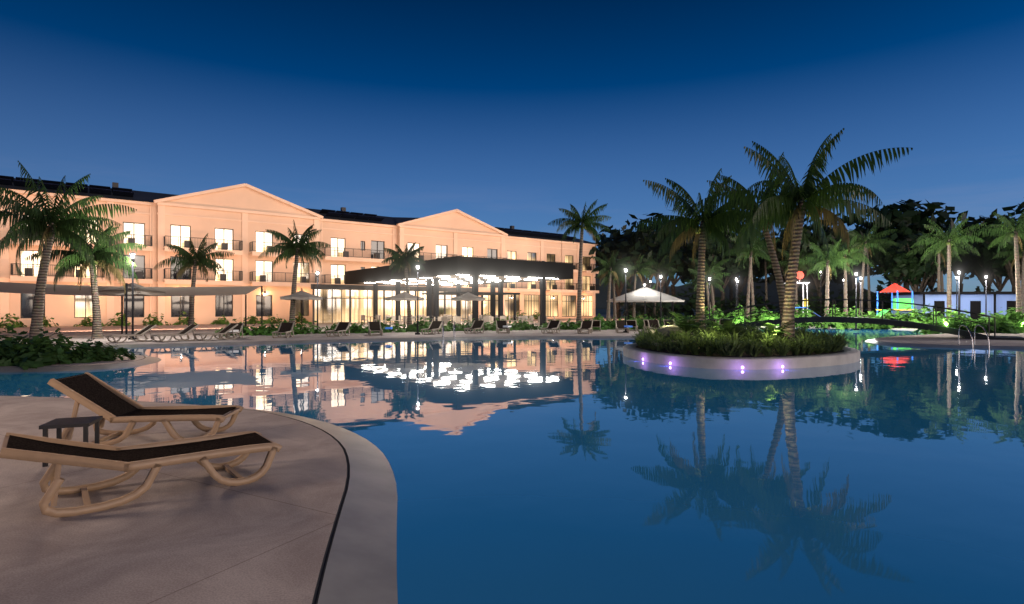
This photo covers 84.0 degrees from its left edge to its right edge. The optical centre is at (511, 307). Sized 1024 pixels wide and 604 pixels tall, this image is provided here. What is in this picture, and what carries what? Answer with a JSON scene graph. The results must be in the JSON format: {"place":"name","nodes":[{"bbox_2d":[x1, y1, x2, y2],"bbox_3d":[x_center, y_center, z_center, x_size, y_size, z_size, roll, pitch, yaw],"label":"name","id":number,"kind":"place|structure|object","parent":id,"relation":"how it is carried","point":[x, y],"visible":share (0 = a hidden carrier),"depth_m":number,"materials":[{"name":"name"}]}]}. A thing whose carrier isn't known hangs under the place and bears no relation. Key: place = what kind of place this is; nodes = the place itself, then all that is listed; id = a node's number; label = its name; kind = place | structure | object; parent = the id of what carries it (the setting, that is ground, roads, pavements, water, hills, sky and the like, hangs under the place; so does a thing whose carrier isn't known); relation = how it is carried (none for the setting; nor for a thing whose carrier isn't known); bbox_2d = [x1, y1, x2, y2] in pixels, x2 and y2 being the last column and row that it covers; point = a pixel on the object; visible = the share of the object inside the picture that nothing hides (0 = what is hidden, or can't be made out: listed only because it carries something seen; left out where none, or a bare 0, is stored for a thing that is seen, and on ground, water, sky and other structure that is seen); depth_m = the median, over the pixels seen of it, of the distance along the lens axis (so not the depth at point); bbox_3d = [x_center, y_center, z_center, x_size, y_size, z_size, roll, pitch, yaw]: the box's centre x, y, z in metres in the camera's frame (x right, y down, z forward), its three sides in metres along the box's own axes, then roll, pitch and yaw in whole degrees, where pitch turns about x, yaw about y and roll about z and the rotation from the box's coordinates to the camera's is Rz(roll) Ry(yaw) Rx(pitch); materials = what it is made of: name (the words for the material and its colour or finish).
{"place":"outdoors","nodes":[
{"label":"outdoors","id":0,"kind":"place"},
{"bbox_2d":[0,328,1023,603],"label":"pool water","id":1,"kind":"structure","parent":0,"point":[562,470],"depth_m":6.33,"materials":[{"name":"blue liquid"}]},
{"bbox_2d":[623,337,859,369],"bbox_3d":[8.064,1.840,20.295,8.232,1.520,9.485,0,0,0],"label":"planter","id":2,"kind":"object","parent":1,"relation":"in","point":[775,360],"depth_m":16.35,"materials":[{"name":"concrete"}]},
{"bbox_2d":[636,325,693,343],"bbox_3d":[5.818,1.069,20.115,2.306,0.890,3.672,0,0,0],"label":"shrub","id":3,"kind":"object","parent":2,"relation":"on","point":[667,328],"visible":0.11,"depth_m":20.07,"materials":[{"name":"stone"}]},
{"bbox_2d":[631,168,770,329],"bbox_3d":[7.569,-1.968,22.268,5.174,6.639,5.426,0,0,0],"label":"island palm","id":4,"kind":"object","parent":2,"relation":"on","point":[709,222],"visible":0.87,"depth_m":21.98,"materials":[{"name":"green plant"}]},
{"bbox_2d":[656,312,797,337],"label":"shrubs","id":5,"kind":"object","parent":2,"relation":"on","point":[686,323],"visible":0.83,"depth_m":18.89,"materials":[{"name":"green plant"}]},
{"bbox_2d":[630,321,856,356],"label":"island grass plants","id":6,"kind":"object","parent":2,"relation":"on","point":[711,341],"visible":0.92,"depth_m":17.61,"materials":[{"name":"green plant"}]},
{"bbox_2d":[707,152,825,323],"bbox_3d":[9.440,-2.018,21.961,4.077,6.847,4.733,0,0,-26],"label":"island palm","id":7,"kind":"object","parent":2,"relation":"on","point":[780,286],"visible":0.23,"depth_m":21.34,"materials":[{"name":"green plant"}]},
{"bbox_2d":[692,128,912,343],"bbox_3d":[9.513,-2.150,18.388,5.312,7.107,6.105,0,0,-14],"label":"island palm","id":8,"kind":"object","parent":2,"relation":"on","point":[811,201],"visible":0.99,"depth_m":18.02,"materials":[{"name":"green plant"}]},
{"bbox_2d":[0,308,1023,603],"bbox_3d":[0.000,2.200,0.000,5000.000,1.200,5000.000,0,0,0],"label":"ground","id":9,"kind":"structure","parent":0,"point":[310,516],"depth_m":4.42,"materials":[{"name":"beige concrete"}]},
{"bbox_2d":[0,161,136,339],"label":"palm","id":10,"kind":"object","parent":9,"relation":"on","point":[38,221],"visible":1,"depth_m":24.48,"materials":[{"name":"green plant"}]},
{"bbox_2d":[0,324,136,369],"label":"shrub bed","id":11,"kind":"object","parent":9,"relation":"on","point":[26,352],"visible":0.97,"depth_m":16.45,"materials":[{"name":"green plant"}]},
{"bbox_2d":[39,416,102,466],"bbox_3d":[-4.600,1.391,5.950,0.420,0.418,0.420,0,0,-20],"label":"side table","id":12,"kind":"object","parent":9,"relation":"on","point":[59,424],"visible":0.52,"depth_m":5.87,"materials":[{"name":"grey"}]},
{"bbox_2d":[24,211,146,338],"bbox_3d":[-21.954,-1.577,29.419,5.044,6.561,5.131,0,0,-39],"label":"palm","id":13,"kind":"object","parent":9,"relation":"on","point":[104,258],"visible":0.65,"depth_m":29.34,"materials":[{"name":"green plant"}]},
{"bbox_2d":[105,325,156,342],"bbox_3d":[-17.769,1.209,26.563,0.715,0.787,1.895,0,0,35],"label":"lounger","id":14,"kind":"object","parent":9,"relation":"on","point":[143,331],"visible":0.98,"depth_m":26.73,"materials":[{"name":"beige"}]},
{"bbox_2d":[0,282,262,336],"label":"shade sail","id":15,"kind":"object","parent":9,"relation":"on","point":[10,287],"visible":0.74,"depth_m":32.82,"materials":[{"name":"fabric"}]},
{"bbox_2d":[98,283,165,295],"bbox_3d":[-22.000,0.009,33.000,2.421,3.181,2.421,0,0,0],"label":"umbrella","id":16,"kind":"object","parent":9,"relation":"on","point":[139,292],"visible":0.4,"depth_m":32.18,"materials":[{"name":"fabric"}]},
{"bbox_2d":[128,252,135,339],"bbox_3d":[-19.000,-0.585,28.500,0.304,4.370,0.320,0,0,0],"label":"lamp post","id":17,"kind":"object","parent":9,"relation":"on","point":[132,260],"visible":0.91,"depth_m":28.47,"materials":[{"name":"black metal"}]},
{"bbox_2d":[0,431,281,517],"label":"lounger","id":18,"kind":"object","parent":9,"relation":"on","point":[130,461],"visible":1,"depth_m":4.83,"materials":[{"name":"plastic"}]},
{"bbox_2d":[47,372,243,444],"bbox_3d":[-4.365,1.204,6.911,1.888,0.798,0.715,0,0,-9],"label":"lounger","id":19,"kind":"object","parent":9,"relation":"on","point":[99,397],"visible":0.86,"depth_m":6.79,"materials":[{"name":"plastic"}]},
{"bbox_2d":[150,324,198,341],"bbox_3d":[-16.077,1.209,27.168,0.715,0.787,1.895,0,0,34],"label":"lounger","id":20,"kind":"object","parent":9,"relation":"on","point":[188,329],"visible":1,"depth_m":27.36,"materials":[{"name":"beige"}]},
{"bbox_2d":[155,233,234,330],"bbox_3d":[-21.721,-1.710,39.075,4.345,6.824,4.345,0,0,33],"label":"palm","id":21,"kind":"object","parent":9,"relation":"on","point":[188,261],"visible":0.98,"depth_m":38.84,"materials":[{"name":"green plant"}]},
{"bbox_2d":[192,324,237,340],"bbox_3d":[-14.651,1.209,28.150,0.715,0.787,1.895,0,0,36],"label":"lounger","id":22,"kind":"object","parent":9,"relation":"on","point":[227,329],"visible":1,"depth_m":28.36,"materials":[{"name":"beige"}]},
{"bbox_2d":[219,323,243,338],"bbox_3d":[-14.566,1.209,29.554,0.715,0.787,1.895,0,0,-10],"label":"lounger","id":23,"kind":"object","parent":9,"relation":"on","point":[239,327],"visible":0.7,"depth_m":30.05,"materials":[{"name":"beige plastic"}]},
{"bbox_2d":[272,322,293,337],"bbox_3d":[-12.287,1.209,30.589,0.715,0.787,1.895,0,0,-9],"label":"lounger","id":24,"kind":"object","parent":9,"relation":"on","point":[285,328],"visible":0.99,"depth_m":31.01,"materials":[{"name":"brown fabric"}]},
{"bbox_2d":[260,219,329,326],"bbox_3d":[-13.628,-1.846,36.080,4.200,7.097,4.280,0,0,0],"label":"palm","id":25,"kind":"object","parent":9,"relation":"on","point":[290,248],"visible":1,"depth_m":36.05,"materials":[{"name":"green plant"}]},
{"bbox_2d":[0,175,598,326],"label":"hotel","id":26,"kind":"structure","parent":9,"relation":"on","point":[238,220],"depth_m":57.78,"materials":[{"name":"beige paint"}]},
{"bbox_2d":[151,206,584,320],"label":"hotel wall lights","id":27,"kind":"object","parent":26,"relation":"attached to","point":[264,291],"visible":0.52,"depth_m":53.16},
{"bbox_2d":[280,288,322,332],"bbox_3d":[-13.000,0.201,35.200,2.411,2.799,2.411,0,0,-17],"label":"umbrella","id":28,"kind":"object","parent":9,"relation":"on","point":[301,295],"visible":0.96,"depth_m":34.58,"materials":[{"name":"fabric"}]},
{"bbox_2d":[325,322,350,336],"bbox_3d":[-9.736,1.209,31.930,0.715,0.787,1.895,0,0,5],"label":"lounger","id":29,"kind":"object","parent":9,"relation":"on","point":[341,327],"visible":1,"depth_m":32.34,"materials":[{"name":"beige plastic"}]},
{"bbox_2d":[0,310,720,335],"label":"bed shrub","id":30,"kind":"object","parent":9,"relation":"on","point":[448,327],"visible":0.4,"depth_m":40.75,"materials":[{"name":"green plant"}]},
{"bbox_2d":[368,321,382,335],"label":"lounger","id":31,"kind":"object","parent":9,"relation":"on","point":[374,326],"visible":1,"depth_m":33.39,"materials":[{"name":"fabric"}]},
{"bbox_2d":[379,315,400,325],"bbox_3d":[-10.880,1.145,50.822,1.659,0.910,1.759,0,0,16],"label":"dining set","id":32,"kind":"object","parent":9,"relation":"on","point":[393,318],"visible":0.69,"depth_m":50.29,"materials":[{"name":"grey"}]},
{"bbox_2d":[381,242,425,326],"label":"palm","id":33,"kind":"object","parent":9,"relation":"on","point":[406,261],"visible":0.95,"depth_m":40.42,"materials":[{"name":"green plant"}]},
{"bbox_2d":[385,290,423,331],"bbox_3d":[-7.200,0.201,38.200,2.411,2.799,2.411,0,0,-34],"label":"umbrella","id":34,"kind":"object","parent":9,"relation":"on","point":[404,296],"visible":0.95,"depth_m":37.64,"materials":[{"name":"fabric"}]},
{"bbox_2d":[415,264,419,334],"bbox_3d":[-5.600,-0.485,33.800,0.304,4.170,0.320,0,0,0],"label":"lamp post","id":35,"kind":"object","parent":9,"relation":"on","point":[417,271],"visible":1,"depth_m":33.76,"materials":[{"name":"black metal"}]},
{"bbox_2d":[421,321,442,334],"bbox_3d":[-4.814,1.209,34.362,0.715,0.787,1.895,0,0,13],"label":"lounger","id":36,"kind":"object","parent":9,"relation":"on","point":[435,325],"visible":0.98,"depth_m":34.78,"materials":[{"name":"beige plastic"}]},
{"bbox_2d":[311,256,572,326],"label":"pavilion","id":37,"kind":"structure","parent":9,"relation":"on","point":[366,295],"depth_m":51.13,"materials":[{"name":"black metal"}]},
{"bbox_2d":[453,316,471,323],"bbox_3d":[-3.834,1.145,46.157,1.692,0.910,1.802,0,0,-16],"label":"dining set","id":38,"kind":"object","parent":9,"relation":"on","point":[457,319],"visible":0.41,"depth_m":45.70,"materials":[{"name":"grey"}]},
{"bbox_2d":[451,292,484,330],"bbox_3d":[-3.000,0.209,38.800,2.319,2.782,2.319,0,0,-7],"label":"umbrella","id":39,"kind":"object","parent":9,"relation":"on","point":[467,296],"visible":0.94,"depth_m":38.12,"materials":[{"name":"fabric"}]},
{"bbox_2d":[464,320,484,333],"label":"lounger","id":40,"kind":"object","parent":9,"relation":"on","point":[477,325],"visible":1,"depth_m":35.98,"materials":[{"name":"fabric"}]},
{"bbox_2d":[496,320,509,333],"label":"lounger","id":41,"kind":"object","parent":9,"relation":"on","point":[500,324],"visible":1,"depth_m":36.25,"materials":[{"name":"fabric"}]},
{"bbox_2d":[541,320,560,333],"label":"lounger","id":42,"kind":"object","parent":9,"relation":"on","point":[553,324],"visible":1,"depth_m":36.13,"materials":[{"name":"fabric"}]},
{"bbox_2d":[548,199,611,323],"bbox_3d":[5.193,-3.204,42.628,4.971,9.810,4.845,0,0,0],"label":"tall palm","id":43,"kind":"object","parent":9,"relation":"on","point":[586,220],"visible":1,"depth_m":42.36,"materials":[{"name":"green plant"}]},
{"bbox_2d":[577,320,592,333],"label":"lounger","id":44,"kind":"object","parent":9,"relation":"on","point":[586,325],"visible":1,"depth_m":35.84,"materials":[{"name":"fabric"}]},
{"bbox_2d":[590,320,600,331],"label":"lounger","id":45,"kind":"object","parent":9,"relation":"on","point":[596,323],"visible":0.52,"depth_m":38.07,"materials":[{"name":"beige"}]},
{"bbox_2d":[594,261,629,319],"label":"palm","id":46,"kind":"object","parent":9,"relation":"on","point":[613,279],"visible":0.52,"depth_m":57.87,"materials":[{"name":"green plant"}]},
{"bbox_2d":[591,251,634,320],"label":"palm","id":47,"kind":"object","parent":9,"relation":"on","point":[612,267],"visible":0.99,"depth_m":51.86,"materials":[{"name":"green plant"}]},
{"bbox_2d":[589,233,642,317],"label":"tree","id":48,"kind":"object","parent":9,"relation":"on","point":[607,246],"visible":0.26,"depth_m":89.38,"materials":[{"name":"green plant"}]},
{"bbox_2d":[595,225,642,310],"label":"tree","id":49,"kind":"object","parent":9,"relation":"on","point":[601,244],"visible":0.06,"depth_m":116.09,"materials":[{"name":"green plant"}]},
{"bbox_2d":[615,320,628,332],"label":"lounger","id":50,"kind":"object","parent":9,"relation":"on","point":[620,324],"visible":0.84,"depth_m":36.76,"materials":[{"name":"fabric"}]},
{"bbox_2d":[623,268,627,331],"bbox_3d":[7.300,-0.485,36.500,0.304,4.170,0.320,0,0,0],"label":"lamp post","id":51,"kind":"object","parent":9,"relation":"on","point":[625,273],"visible":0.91,"depth_m":36.47,"materials":[{"name":"black metal"}]},
{"bbox_2d":[603,214,664,302],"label":"tree","id":52,"kind":"object","parent":9,"relation":"on","point":[634,238],"visible":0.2,"depth_m":88.14,"materials":[{"name":"green plant"}]},
{"bbox_2d":[619,253,656,318],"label":"palm","id":53,"kind":"object","parent":9,"relation":"on","point":[639,271],"visible":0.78,"depth_m":62.84,"materials":[{"name":"green plant"}]},
{"bbox_2d":[610,287,684,318],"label":"pavilion","id":54,"kind":"structure","parent":9,"relation":"on","point":[647,296],"depth_m":59.59,"materials":[{"name":"fabric"}]},
{"bbox_2d":[648,320,660,328],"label":"lounger","id":55,"kind":"object","parent":9,"relation":"on","point":[652,323],"visible":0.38,"depth_m":37.82,"materials":[{"name":"fabric"}]},
{"bbox_2d":[623,214,695,312],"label":"tree","id":56,"kind":"object","parent":9,"relation":"on","point":[686,273],"visible":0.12,"depth_m":89.84,"materials":[{"name":"green plant"}]},
{"bbox_2d":[644,256,677,319],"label":"palm","id":57,"kind":"object","parent":9,"relation":"on","point":[664,268],"visible":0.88,"depth_m":69.87,"materials":[{"name":"green plant"}]},
{"bbox_2d":[627,224,698,308],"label":"tree","id":58,"kind":"object","parent":9,"relation":"on","point":[678,257],"visible":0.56,"depth_m":78.56,"materials":[{"name":"green plant"}]},
{"bbox_2d":[646,210,689,294],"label":"tree","id":59,"kind":"object","parent":9,"relation":"on","point":[666,285],"visible":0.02,"depth_m":118.38,"materials":[{"name":"green plant"}]},
{"bbox_2d":[676,242,696,314],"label":"tree","id":60,"kind":"object","parent":9,"relation":"on","point":[691,278],"visible":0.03,"depth_m":93.65,"materials":[{"name":"green plant"}]},
{"bbox_2d":[685,267,730,309],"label":"palm","id":61,"kind":"object","parent":9,"relation":"on","point":[715,280],"visible":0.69,"depth_m":55.70,"materials":[{"name":"green plant"}]},
{"bbox_2d":[690,255,728,313],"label":"palm","id":62,"kind":"object","parent":9,"relation":"on","point":[716,269],"visible":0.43,"depth_m":61.86,"materials":[{"name":"green plant"}]},
{"bbox_2d":[690,228,760,306],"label":"tree","id":63,"kind":"object","parent":9,"relation":"on","point":[732,268],"visible":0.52,"depth_m":74.09,"materials":[{"name":"green plant"}]},
{"bbox_2d":[727,231,749,299],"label":"tree","id":64,"kind":"object","parent":9,"relation":"on","point":[730,286],"depth_m":126.50,"materials":[{"name":"green plant"}]},
{"bbox_2d":[721,236,769,299],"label":"tree","id":65,"kind":"object","parent":9,"relation":"on","point":[741,286],"visible":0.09,"depth_m":90.60,"materials":[{"name":"green plant"}]},
{"bbox_2d":[725,236,768,316],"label":"palm","id":66,"kind":"object","parent":9,"relation":"on","point":[752,293],"visible":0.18,"depth_m":65.88,"materials":[{"name":"green"}]},
{"bbox_2d":[724,235,778,316],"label":"palm","id":67,"kind":"object","parent":9,"relation":"on","point":[744,252],"visible":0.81,"depth_m":57.87,"materials":[{"name":"green plant"}]},
{"bbox_2d":[764,234,782,309],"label":"palm","id":68,"kind":"object","parent":9,"relation":"on","point":[766,293],"visible":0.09,"depth_m":75.89,"materials":[{"name":"green"}]},
{"bbox_2d":[747,270,804,285],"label":"tree","id":69,"kind":"object","parent":9,"relation":"on","point":[771,278],"visible":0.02,"depth_m":116.67,"materials":[{"name":"green plant"}]},
{"bbox_2d":[768,249,814,317],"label":"palm","id":70,"kind":"object","parent":9,"relation":"on","point":[785,262],"visible":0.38,"depth_m":65.85,"materials":[{"name":"green plant"}]},
{"bbox_2d":[757,227,827,288],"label":"tree","id":71,"kind":"object","parent":9,"relation":"on","point":[778,244],"visible":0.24,"depth_m":69.91,"materials":[{"name":"green plant"}]},
{"bbox_2d":[754,231,834,298],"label":"tree","id":72,"kind":"object","parent":9,"relation":"on","point":[762,273],"visible":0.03,"depth_m":87.15,"materials":[{"name":"green plant"}]},
{"bbox_2d":[784,271,820,316],"bbox_3d":[30.207,-1.050,57.676,4.500,5.300,2.000,0,0,15],"label":"playground","id":73,"kind":"object","parent":9,"relation":"on","point":[800,274],"visible":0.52,"depth_m":57.82,"materials":[{"name":"white paint"}]},
{"bbox_2d":[616,275,993,319],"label":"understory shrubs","id":74,"kind":"object","parent":9,"relation":"on","point":[686,310],"visible":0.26,"depth_m":74.88,"materials":[{"name":"green plant"}]},
{"bbox_2d":[806,271,831,307],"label":"tree","id":75,"kind":"object","parent":9,"relation":"on","point":[811,283],"visible":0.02,"depth_m":118.79,"materials":[{"name":"green plant"}]},
{"bbox_2d":[778,214,866,316],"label":"tree","id":76,"kind":"object","parent":9,"relation":"on","point":[836,236],"visible":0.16,"depth_m":76.10,"materials":[{"name":"green plant"}]},
{"bbox_2d":[799,238,858,316],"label":"palm","id":77,"kind":"object","parent":9,"relation":"on","point":[827,261],"visible":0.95,"depth_m":46.84,"materials":[{"name":"green plant"}]},
{"bbox_2d":[809,234,877,314],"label":"palm","id":78,"kind":"object","parent":9,"relation":"on","point":[856,255],"visible":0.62,"depth_m":51.77,"materials":[{"name":"green plant"}]},
{"bbox_2d":[830,268,876,300],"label":"tree","id":79,"kind":"object","parent":9,"relation":"on","point":[840,281],"visible":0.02,"depth_m":131.38,"materials":[{"name":"green plant"}]},
{"bbox_2d":[853,272,858,329],"bbox_3d":[24.500,-0.485,40.500,0.304,4.170,0.320,0,0,0],"label":"lamp post","id":80,"kind":"object","parent":9,"relation":"on","point":[856,301],"visible":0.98,"depth_m":40.46,"materials":[{"name":"black metal"}]},
{"bbox_2d":[705,304,1023,334],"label":"hedge shrub","id":81,"kind":"object","parent":9,"relation":"on","point":[1012,322],"visible":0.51,"depth_m":44.37,"materials":[{"name":"green plant"}]},
{"bbox_2d":[705,299,1023,339],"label":"bridge","id":82,"kind":"structure","parent":9,"relation":"on","point":[964,334],"depth_m":31.21,"materials":[{"name":"black metal"}]},
{"bbox_2d":[844,227,891,317],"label":"palm","id":83,"kind":"object","parent":9,"relation":"on","point":[868,279],"visible":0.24,"depth_m":69.87,"materials":[{"name":"green plant"}]},
{"bbox_2d":[840,222,896,316],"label":"palm","id":84,"kind":"object","parent":9,"relation":"on","point":[861,238],"visible":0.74,"depth_m":61.79,"materials":[{"name":"green plant"}]},
{"bbox_2d":[830,204,912,306],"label":"tree","id":85,"kind":"object","parent":9,"relation":"on","point":[884,211],"visible":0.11,"depth_m":77.56,"materials":[{"name":"green plant"}]},
{"bbox_2d":[876,283,913,316],"bbox_3d":[35.722,-0.400,54.535,5.080,4.000,2.200,0,0,-20],"label":"playground","id":86,"kind":"object","parent":9,"relation":"on","point":[894,287],"visible":0.61,"depth_m":54.89,"materials":[{"name":"red paint"}]},
{"bbox_2d":[855,223,952,292],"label":"tree","id":87,"kind":"object","parent":9,"relation":"on","point":[884,258],"visible":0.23,"depth_m":73.92,"materials":[{"name":"green plant"}]},
{"bbox_2d":[860,199,967,288],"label":"tree","id":88,"kind":"object","parent":9,"relation":"on","point":[918,220],"visible":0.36,"depth_m":73.88,"materials":[{"name":"green plant"}]},
{"bbox_2d":[869,224,964,291],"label":"tree","id":89,"kind":"object","parent":9,"relation":"on","point":[912,271],"visible":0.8,"depth_m":65.10,"materials":[{"name":"green plant"}]},
{"bbox_2d":[908,233,969,291],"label":"palm","id":90,"kind":"object","parent":9,"relation":"on","point":[927,255],"visible":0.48,"depth_m":59.92,"materials":[{"name":"green plant"}]},
{"bbox_2d":[923,239,970,291],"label":"palm","id":91,"kind":"object","parent":9,"relation":"on","point":[942,282],"visible":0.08,"depth_m":65.88,"materials":[{"name":"green"}]},
{"bbox_2d":[881,291,1015,321],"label":"building","id":92,"kind":"structure","parent":9,"relation":"on","point":[974,302],"depth_m":59.16,"materials":[{"name":"white paint"}]},
{"bbox_2d":[913,211,985,318],"bbox_3d":[36.747,-3.190,47.736,5.094,9.781,5.604,0,0,0],"label":"palm","id":93,"kind":"object","parent":9,"relation":"on","point":[953,235],"visible":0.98,"depth_m":47.41,"materials":[{"name":"green plant"}]},
{"bbox_2d":[925,217,981,291],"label":"tree","id":94,"kind":"object","parent":9,"relation":"on","point":[933,279],"visible":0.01,"depth_m":79.81,"materials":[{"name":"green plant"}]},
{"bbox_2d":[957,270,960,318],"bbox_3d":[33.000,-0.585,42.000,0.304,4.370,0.320,0,0,0],"label":"lamp post","id":95,"kind":"object","parent":9,"relation":"on","point":[958,275],"visible":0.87,"depth_m":41.97,"materials":[{"name":"white metal"}]},
{"bbox_2d":[943,221,981,291],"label":"tree","id":96,"kind":"object","parent":9,"relation":"on","point":[962,274],"visible":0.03,"depth_m":126.03,"materials":[{"name":"green plant"}]},
{"bbox_2d":[945,216,995,291],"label":"tree","id":97,"kind":"object","parent":9,"relation":"on","point":[967,269],"visible":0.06,"depth_m":83.33,"materials":[{"name":"green plant"}]},
{"bbox_2d":[958,325,989,348],"bbox_3d":[19.418,1.416,23.932,0.640,1.367,0.985,0,0,10],"label":"pool handrail","id":98,"kind":"object","parent":9,"relation":"on","point":[974,335],"visible":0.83,"depth_m":23.84,"materials":[{"name":"silver metal"}]},
{"bbox_2d":[953,268,1002,291],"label":"tree","id":99,"kind":"object","parent":9,"relation":"on","point":[973,274],"visible":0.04,"depth_m":128.84,"materials":[{"name":"green plant"}]},
{"bbox_2d":[960,239,1008,291],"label":"tree","id":100,"kind":"object","parent":9,"relation":"on","point":[977,263],"visible":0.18,"depth_m":75.55,"materials":[{"name":"green plant"}]},
{"bbox_2d":[964,197,1023,290],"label":"tree","id":101,"kind":"object","parent":9,"relation":"on","point":[989,253],"visible":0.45,"depth_m":67.72,"materials":[{"name":"green plant"}]},
{"bbox_2d":[970,211,1023,316],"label":"palm","id":102,"kind":"object","parent":9,"relation":"on","point":[1010,234],"visible":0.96,"depth_m":45.98,"materials":[{"name":"green plant"}]},
{"bbox_2d":[992,236,1023,313],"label":"palm","id":103,"kind":"object","parent":9,"relation":"on","point":[1012,257],"visible":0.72,"depth_m":58.06,"materials":[{"name":"green plant"}]},
{"bbox_2d":[0,0,1023,292],"label":"sky","id":104,"kind":"structure","parent":0,"point":[499,113],"materials":[{"name":"blue"}]},
{"bbox_2d":[595,274,887,308],"bbox_3d":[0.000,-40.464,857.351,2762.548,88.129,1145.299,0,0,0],"label":"trees","id":105,"kind":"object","parent":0,"point":[602,294],"depth_m":1030.40,"materials":[{"name":"green plant"}]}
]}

